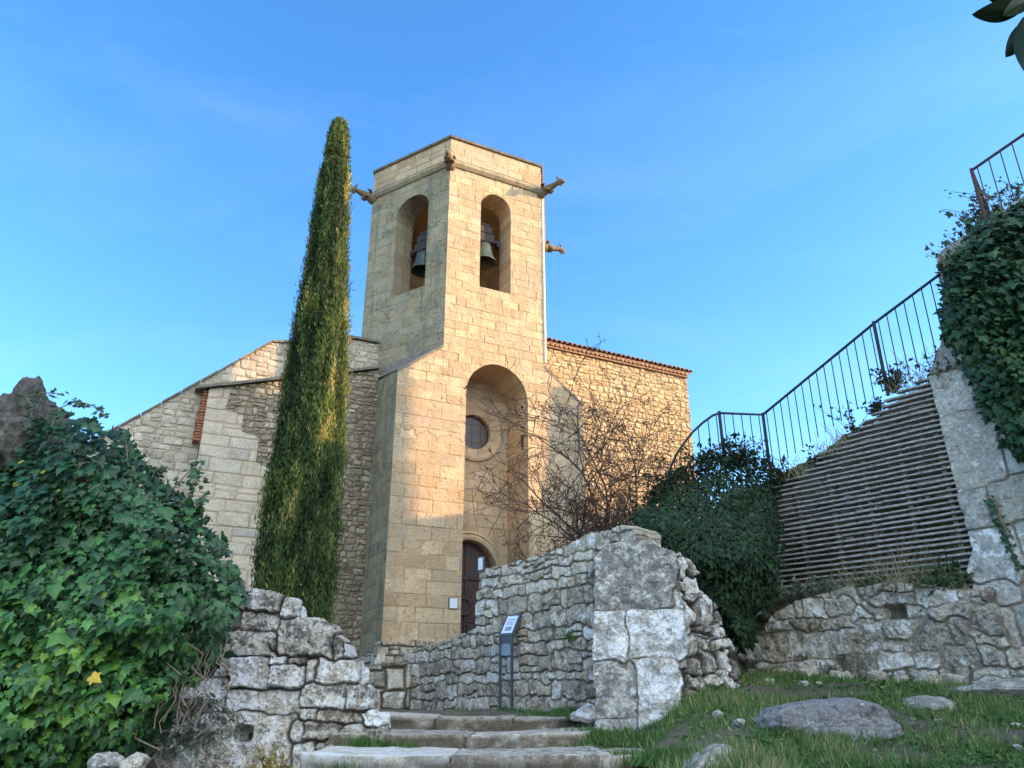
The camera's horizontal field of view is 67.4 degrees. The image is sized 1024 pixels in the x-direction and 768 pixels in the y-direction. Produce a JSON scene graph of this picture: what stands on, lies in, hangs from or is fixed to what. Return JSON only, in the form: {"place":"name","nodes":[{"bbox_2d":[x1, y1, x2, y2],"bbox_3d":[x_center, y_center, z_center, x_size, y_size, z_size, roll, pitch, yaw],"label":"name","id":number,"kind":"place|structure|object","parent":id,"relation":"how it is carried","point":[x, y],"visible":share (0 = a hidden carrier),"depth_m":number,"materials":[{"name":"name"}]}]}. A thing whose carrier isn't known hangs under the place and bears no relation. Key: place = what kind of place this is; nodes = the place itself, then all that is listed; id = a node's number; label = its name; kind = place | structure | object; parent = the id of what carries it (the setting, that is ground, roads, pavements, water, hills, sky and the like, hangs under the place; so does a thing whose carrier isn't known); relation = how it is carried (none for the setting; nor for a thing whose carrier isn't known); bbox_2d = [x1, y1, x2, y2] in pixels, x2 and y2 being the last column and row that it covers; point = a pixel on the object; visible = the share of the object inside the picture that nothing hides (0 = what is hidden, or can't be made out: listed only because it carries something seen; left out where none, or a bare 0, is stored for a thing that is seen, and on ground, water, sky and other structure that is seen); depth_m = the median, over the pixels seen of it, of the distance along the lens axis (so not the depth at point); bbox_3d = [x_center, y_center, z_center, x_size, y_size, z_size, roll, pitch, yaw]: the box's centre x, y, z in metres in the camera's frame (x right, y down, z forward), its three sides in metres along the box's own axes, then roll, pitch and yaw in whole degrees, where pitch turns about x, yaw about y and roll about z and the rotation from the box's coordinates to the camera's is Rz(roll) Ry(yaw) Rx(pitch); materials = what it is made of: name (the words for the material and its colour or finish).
{"place":"outdoors","nodes":[
{"label":"outdoors","id":0,"kind":"place"},
{"bbox_2d":[306,704,697,767],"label":"grass","id":1,"kind":"structure","parent":0,"point":[625,736],"depth_m":7.38,"materials":[{"name":"green plant"}]},
{"bbox_2d":[570,703,595,722],"bbox_3d":[0.808,3.631,8.472,0.326,0.208,0.273,8,-24,-18],"label":"boulder","id":2,"kind":"object","parent":1,"relation":"on","point":[585,713],"visible":0.82,"depth_m":8.39,"materials":[{"name":"stone"}]},
{"bbox_2d":[0,0,1023,507],"label":"sky","id":3,"kind":"structure","parent":0,"point":[750,186],"materials":[{"name":"blue"}]},
{"bbox_2d":[9,381,1023,767],"bbox_3d":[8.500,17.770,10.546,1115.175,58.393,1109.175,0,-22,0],"label":"ground","id":4,"kind":"structure","parent":0,"point":[805,691],"depth_m":10.37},
{"bbox_2d":[8,443,182,693],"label":"ivy covered wall","id":5,"kind":"structure","parent":4,"relation":"on","point":[87,481],"depth_m":7.97,"materials":[{"name":"green plant"}]},
{"bbox_2d":[0,376,73,491],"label":"rock outcrop","id":6,"kind":"object","parent":5,"relation":"attached to","point":[13,411],"visible":0.52,"depth_m":7.62,"materials":[{"name":"grey stone"}]},
{"bbox_2d":[87,751,124,767],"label":"stone","id":7,"kind":"object","parent":4,"relation":"on","point":[109,759],"visible":0.91,"depth_m":5.60,"materials":[{"name":"grey stone"}]},
{"bbox_2d":[0,386,249,767],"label":"ivy","id":8,"kind":"object","parent":4,"relation":"on","point":[87,656],"visible":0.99,"depth_m":6.42,"materials":[{"name":"green plant"}]},
{"bbox_2d":[134,726,224,761],"bbox_3d":[-3.027,3.185,6.844,0.800,0.346,0.793,0,-22,0],"label":"grey weed","id":9,"kind":"object","parent":8,"relation":"on","point":[186,738],"visible":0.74,"depth_m":6.77,"materials":[{"name":"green plant"}]},
{"bbox_2d":[150,687,244,746],"bbox_3d":[-2.884,3.008,6.987,0.932,0.500,0.910,-11,-25,25],"label":"grey weed","id":10,"kind":"object","parent":8,"relation":"on","point":[209,708],"visible":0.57,"depth_m":6.90,"materials":[{"name":"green plant"}]},
{"bbox_2d":[118,752,150,767],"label":"stone","id":11,"kind":"object","parent":4,"relation":"on","point":[138,760],"visible":1,"depth_m":5.62,"materials":[{"name":"grey stone"}]},
{"bbox_2d":[245,744,295,767],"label":"yellowing weed","id":12,"kind":"object","parent":4,"relation":"on","point":[268,762],"visible":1,"depth_m":6.93,"materials":[{"name":"yellow plant"}]},
{"bbox_2d":[153,586,390,767],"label":"dry stone wall","id":13,"kind":"structure","parent":4,"relation":"on","point":[301,684],"depth_m":7.78,"materials":[{"name":"grey stone"}]},
{"bbox_2d":[244,116,354,624],"bbox_3d":[-4.436,-0.629,17.575,2.023,13.702,2.090,0,-22,0],"label":"cypress tree","id":14,"kind":"object","parent":4,"relation":"on","point":[296,549],"visible":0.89,"depth_m":16.45,"materials":[{"name":"green plant"}]},
{"bbox_2d":[369,662,411,709],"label":"block wall","id":15,"kind":"structure","parent":4,"relation":"on","point":[391,683],"depth_m":12.68,"materials":[{"name":"stone"}]},
{"bbox_2d":[87,135,699,665],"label":"church","id":16,"kind":"structure","parent":4,"relation":"on","point":[417,541],"depth_m":23.48,"materials":[{"name":"stone"}]},
{"bbox_2d":[410,231,426,277],"bbox_3d":[-2.955,-4.433,25.849,1.054,1.535,0.835,0,-22,0],"label":"church bell","id":17,"kind":"object","parent":16,"relation":"attached to","point":[419,265],"visible":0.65,"depth_m":25.83,"materials":[{"name":"grey metal"}]},
{"bbox_2d":[449,597,457,608],"bbox_3d":[-1.567,5.864,20.543,0.260,0.300,0.029,11,-25,-25],"label":"wall plaque","id":18,"kind":"object","parent":16,"relation":"attached to","point":[453,602],"depth_m":20.53,"materials":[{"name":"grey paint"}]},
{"bbox_2d":[460,542,490,634],"bbox_3d":[-1.377,6.414,22.465,1.800,3.580,0.190,11,-25,-25],"label":"door","id":19,"kind":"structure","parent":16,"relation":"in","point":[471,552],"depth_m":22.75,"materials":[{"name":"red wood"}]},
{"bbox_2d":[478,556,484,571],"bbox_3d":[-0.483,2.813,12.008,0.029,0.220,0.150,17,-28,-36],"label":"wall plaque","id":20,"kind":"object","parent":19,"relation":"attached to","point":[481,563],"depth_m":11.98,"materials":[{"name":"grey paint"}]},
{"bbox_2d":[465,416,488,448],"bbox_3d":[-1.267,1.560,24.413,1.170,1.170,0.040,11,-25,-25],"label":"oculus window","id":21,"kind":"structure","parent":16,"relation":"in","point":[473,426],"depth_m":24.48,"materials":[{"name":"grey glass"}]},
{"bbox_2d":[480,222,500,268],"bbox_3d":[-0.940,-4.728,25.923,0.836,1.535,1.004,-10,-24,23],"label":"church bell","id":22,"kind":"object","parent":16,"relation":"attached to","point":[487,243],"visible":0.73,"depth_m":25.93,"materials":[{"name":"grey metal"}]},
{"bbox_2d":[299,711,654,767],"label":"stone steps","id":23,"kind":"structure","parent":4,"relation":"on","point":[475,741],"depth_m":7.36,"materials":[{"name":"grey stone"}]},
{"bbox_2d":[498,614,521,710],"bbox_3d":[-0.023,3.906,10.687,0.260,1.364,0.230,-16,-27,34],"label":"information stand","id":24,"kind":"object","parent":4,"relation":"on","point":[508,630],"visible":0.89,"depth_m":10.70,"materials":[{"name":"grey paint"}]},
{"bbox_2d":[404,525,660,711],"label":"rubble wall","id":25,"kind":"structure","parent":4,"relation":"on","point":[549,596],"depth_m":10.80,"materials":[{"name":"stone"}]},
{"bbox_2d":[562,629,574,645],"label":"wall fern","id":26,"kind":"object","parent":25,"relation":"attached to","point":[570,637],"depth_m":10.06,"materials":[{"name":"green plant"}]},
{"bbox_2d":[463,336,721,562],"bbox_3d":[1.895,1.871,13.034,5.539,4.766,4.757,0,-22,0],"label":"bare shrub","id":27,"kind":"object","parent":4,"relation":"on","point":[581,516],"visible":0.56,"depth_m":12.56,"materials":[{"name":"brown plant"}]},
{"bbox_2d":[589,538,741,732],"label":"stone pillar","id":28,"kind":"structure","parent":4,"relation":"on","point":[660,642],"depth_m":8.55,"materials":[{"name":"grey stone"}]},
{"bbox_2d":[682,743,737,767],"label":"boulder","id":29,"kind":"object","parent":4,"relation":"on","point":[702,760],"visible":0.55,"depth_m":6.09,"materials":[{"name":"stone"}]},
{"bbox_2d":[629,432,796,655],"bbox_3d":[2.977,2.260,11.450,2.282,3.493,3.163,-14,-26,31],"label":"evergreen bush","id":30,"kind":"object","parent":4,"relation":"on","point":[730,564],"visible":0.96,"depth_m":10.82,"materials":[{"name":"green plant"}]},
{"bbox_2d":[712,710,722,717],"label":"stone","id":31,"kind":"object","parent":4,"relation":"on","point":[717,712],"visible":0.84,"depth_m":7.44,"materials":[{"name":"grey stone"}]},
{"bbox_2d":[733,718,744,725],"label":"stone","id":32,"kind":"object","parent":4,"relation":"on","point":[736,721],"visible":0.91,"depth_m":7.08,"materials":[{"name":"grey stone"}]},
{"bbox_2d":[735,643,759,663],"bbox_3d":[3.402,3.825,10.982,0.355,0.342,0.373,-18,-29,38],"label":"boulder","id":33,"kind":"object","parent":4,"relation":"on","point":[750,657],"visible":0.64,"depth_m":10.83,"materials":[{"name":"stone"}]},
{"bbox_2d":[768,463,800,485],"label":"terrace shrub","id":34,"kind":"object","parent":4,"relation":"on","point":[785,475],"visible":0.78,"depth_m":12.19,"materials":[{"name":"green plant"}]},
{"bbox_2d":[777,451,814,478],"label":"dry grass tuft","id":35,"kind":"object","parent":4,"relation":"on","point":[802,471],"visible":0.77,"depth_m":12.06,"materials":[{"name":"plant"}]},
{"bbox_2d":[798,681,808,685],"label":"stone","id":36,"kind":"object","parent":4,"relation":"on","point":[805,683],"visible":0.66,"depth_m":9.15,"materials":[{"name":"grey stone"}]},
{"bbox_2d":[796,666,819,676],"bbox_3d":[4.119,4.036,10.659,0.288,0.220,0.290,4,-23,-11],"label":"stone","id":37,"kind":"object","parent":4,"relation":"on","point":[808,670],"visible":0.41,"depth_m":10.59,"materials":[{"name":"grey stone"}]},
{"bbox_2d":[801,443,828,467],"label":"terrace shrub","id":38,"kind":"object","parent":4,"relation":"on","point":[814,460],"visible":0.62,"depth_m":11.94,"materials":[{"name":"green plant"}]},
{"bbox_2d":[627,568,1023,767],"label":"grass","id":39,"kind":"structure","parent":4,"relation":"on","point":[765,751],"depth_m":6.99,"materials":[{"name":"green plant"}]},
{"bbox_2d":[754,697,903,740],"bbox_3d":[2.865,3.160,7.070,1.287,0.510,0.790,0,-22,0],"label":"boulder","id":40,"kind":"object","parent":4,"relation":"on","point":[845,714],"visible":0.65,"depth_m":6.81,"materials":[{"name":"grey stone"}]},
{"bbox_2d":[807,438,852,457],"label":"dry grass tuft","id":41,"kind":"object","parent":4,"relation":"on","point":[829,448],"visible":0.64,"depth_m":11.74,"materials":[{"name":"plant"}]},
{"bbox_2d":[829,670,843,677],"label":"stone","id":42,"kind":"object","parent":4,"relation":"on","point":[832,672],"visible":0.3,"depth_m":10.20,"materials":[{"name":"grey stone"}]},
{"bbox_2d":[813,399,869,433],"bbox_3d":[5.128,0.465,11.647,0.905,0.622,0.471,6,-23,-14],"label":"terrace shrub","id":43,"kind":"object","parent":4,"relation":"on","point":[853,430],"visible":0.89,"depth_m":11.62,"materials":[{"name":"green plant"}]},
{"bbox_2d":[842,671,852,678],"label":"stone","id":44,"kind":"object","parent":4,"relation":"on","point":[848,673],"visible":0.34,"depth_m":10.20,"materials":[{"name":"grey stone"}]},
{"bbox_2d":[823,557,874,593],"bbox_3d":[4.910,2.659,10.729,1.018,0.532,0.609,0,-22,0],"label":"dry grass tuft","id":45,"kind":"object","parent":4,"relation":"on","point":[848,583],"visible":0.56,"depth_m":10.74,"materials":[{"name":"plant"}]},
{"bbox_2d":[850,571,888,587],"bbox_3d":[4.943,2.734,10.527,0.556,0.312,0.324,-15,-27,32],"label":"green shrublet","id":46,"kind":"object","parent":4,"relation":"on","point":[866,582],"visible":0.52,"depth_m":10.53,"materials":[{"name":"green plant"}]},
{"bbox_2d":[862,670,877,680],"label":"stone","id":47,"kind":"object","parent":4,"relation":"on","point":[865,675],"visible":0.2,"depth_m":9.99,"materials":[{"name":"grey stone"}]},
{"bbox_2d":[764,378,981,597],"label":"slatted wall","id":48,"kind":"structure","parent":4,"relation":"on","point":[890,431],"depth_m":11.09,"materials":[{"name":"grey wood"}]},
{"bbox_2d":[812,420,866,448],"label":"dry grass tuft","id":49,"kind":"object","parent":48,"relation":"on","point":[837,441],"visible":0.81,"depth_m":11.65,"materials":[{"name":"plant"}]},
{"bbox_2d":[858,396,884,415],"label":"terrace shrub","id":50,"kind":"object","parent":48,"relation":"on","point":[876,405],"visible":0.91,"depth_m":11.41,"materials":[{"name":"green plant"}]},
{"bbox_2d":[870,360,913,393],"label":"terrace shrub","id":51,"kind":"object","parent":48,"relation":"on","point":[896,381],"visible":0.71,"depth_m":11.26,"materials":[{"name":"green plant"}]},
{"bbox_2d":[882,372,925,395],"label":"dry grass tuft","id":52,"kind":"object","parent":48,"relation":"on","point":[915,385],"visible":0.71,"depth_m":11.10,"materials":[{"name":"plant"}]},
{"bbox_2d":[887,349,934,384],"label":"dry grass tuft","id":53,"kind":"object","parent":48,"relation":"on","point":[919,377],"visible":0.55,"depth_m":10.98,"materials":[{"name":"plant"}]},
{"bbox_2d":[867,671,888,681],"bbox_3d":[4.698,3.775,9.875,0.257,0.164,0.243,2,-22,-4],"label":"stone","id":54,"kind":"object","parent":4,"relation":"on","point":[876,674],"visible":0.57,"depth_m":9.80,"materials":[{"name":"grey stone"}]},
{"bbox_2d":[756,579,1023,683],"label":"bank wall","id":55,"kind":"structure","parent":4,"relation":"on","point":[960,630],"depth_m":10.03,"materials":[{"name":"grey stone"}]},
{"bbox_2d":[756,592,788,621],"bbox_3d":[3.837,3.327,11.667,0.839,0.580,0.647,14,-26,-30],"label":"grey shrublet","id":56,"kind":"object","parent":55,"relation":"on","point":[763,614],"visible":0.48,"depth_m":11.54,"materials":[{"name":"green plant"}]},
{"bbox_2d":[775,575,814,602],"bbox_3d":[4.272,3.037,11.339,0.776,0.399,0.642,0,-22,0],"label":"grey shrublet","id":57,"kind":"object","parent":55,"relation":"on","point":[797,591],"visible":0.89,"depth_m":11.29,"materials":[{"name":"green plant"}]},
{"bbox_2d":[818,662,837,674],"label":"bank weed","id":58,"kind":"object","parent":55,"relation":"attached to","point":[831,667],"visible":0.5,"depth_m":10.48,"materials":[{"name":"green plant"}]},
{"bbox_2d":[808,568,855,594],"bbox_3d":[4.583,2.815,10.950,0.619,0.416,0.593,-14,-26,31],"label":"grey shrublet","id":59,"kind":"object","parent":55,"relation":"on","point":[827,587],"visible":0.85,"depth_m":10.90,"materials":[{"name":"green plant"}]},
{"bbox_2d":[834,540,923,589],"bbox_3d":[5.135,2.477,10.467,1.367,0.670,0.553,0,-22,0],"label":"dry grass tuft","id":60,"kind":"object","parent":55,"relation":"on","point":[886,580],"visible":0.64,"depth_m":10.42,"materials":[{"name":"plant"}]},
{"bbox_2d":[866,535,953,592],"bbox_3d":[5.415,2.389,10.242,1.312,0.786,0.805,-9,-24,21],"label":"dry grass tuft","id":61,"kind":"object","parent":55,"relation":"on","point":[907,572],"visible":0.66,"depth_m":10.14,"materials":[{"name":"plant"}]},
{"bbox_2d":[893,674,908,681],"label":"stone","id":62,"kind":"object","parent":4,"relation":"on","point":[897,677],"visible":0.41,"depth_m":9.61,"materials":[{"name":"grey stone"}]},
{"bbox_2d":[900,695,958,712],"bbox_3d":[4.291,3.414,7.996,0.623,0.324,0.631,0,-22,0],"label":"boulder","id":63,"kind":"object","parent":4,"relation":"on","point":[934,702],"visible":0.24,"depth_m":7.87,"materials":[{"name":"grey stone"}]},
{"bbox_2d":[917,670,941,683],"bbox_3d":[5.137,3.651,9.454,0.265,0.246,0.259,14,-26,-30],"label":"stone","id":64,"kind":"object","parent":4,"relation":"on","point":[922,674],"visible":0.4,"depth_m":9.40,"materials":[{"name":"grey stone"}]},
{"bbox_2d":[909,345,951,379],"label":"terrace shrub","id":65,"kind":"object","parent":4,"relation":"on","point":[925,369],"visible":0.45,"depth_m":10.85,"materials":[{"name":"green plant"}]},
{"bbox_2d":[903,552,980,596],"bbox_3d":[5.526,2.457,9.942,0.878,0.636,0.746,0,-22,0],"label":"green shrublet","id":66,"kind":"object","parent":4,"relation":"on","point":[946,578],"visible":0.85,"depth_m":9.84,"materials":[{"name":"green plant"}]},
{"bbox_2d":[941,673,966,684],"bbox_3d":[5.389,3.630,9.334,0.246,0.218,0.250,1,-22,-2],"label":"stone","id":67,"kind":"object","parent":4,"relation":"on","point":[957,676],"visible":0.34,"depth_m":9.29,"materials":[{"name":"grey stone"}]},
{"bbox_2d":[929,196,1023,650],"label":"retaining wall","id":68,"kind":"structure","parent":4,"relation":"on","point":[983,464],"depth_m":9.97,"materials":[{"name":"grey stone"}]},
{"bbox_2d":[667,227,1020,476],"bbox_3d":[4.969,-0.234,11.784,5.346,2.830,1.050,-15,-26,32],"label":"stair railing","id":69,"kind":"object","parent":68,"relation":"attached to","point":[762,415],"visible":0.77,"depth_m":11.93,"materials":[{"name":"metal"}]},
{"bbox_2d":[925,176,1023,536],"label":"wall ivy","id":70,"kind":"object","parent":68,"relation":"attached to","point":[1001,402],"depth_m":10.20,"materials":[{"name":"green plant"}]},
{"bbox_2d":[969,133,1023,221],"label":"terrace railing","id":71,"kind":"object","parent":68,"relation":"on","point":[977,191],"visible":0.48,"depth_m":10.94,"materials":[{"name":"metal"}]},
{"bbox_2d":[983,494,1023,571],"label":"creeper","id":72,"kind":"object","parent":68,"relation":"attached to","point":[990,503],"visible":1,"depth_m":9.63,"materials":[{"name":"green plant"}]},
{"bbox_2d":[949,678,1023,699],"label":"boulder","id":73,"kind":"object","parent":4,"relation":"on","point":[1008,686],"visible":0.59,"depth_m":8.32,"materials":[{"name":"grey stone"}]},
{"bbox_2d":[972,0,1023,70],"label":"overhanging tree","id":74,"kind":"object","parent":4,"relation":"on","point":[996,11],"visible":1,"depth_m":3.37,"materials":[{"name":"green plant"}]},
{"bbox_2d":[1011,744,1022,749],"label":"stone","id":75,"kind":"object","parent":4,"relation":"on","point":[1015,745],"visible":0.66,"depth_m":6.32,"materials":[{"name":"grey stone"}]}
]}

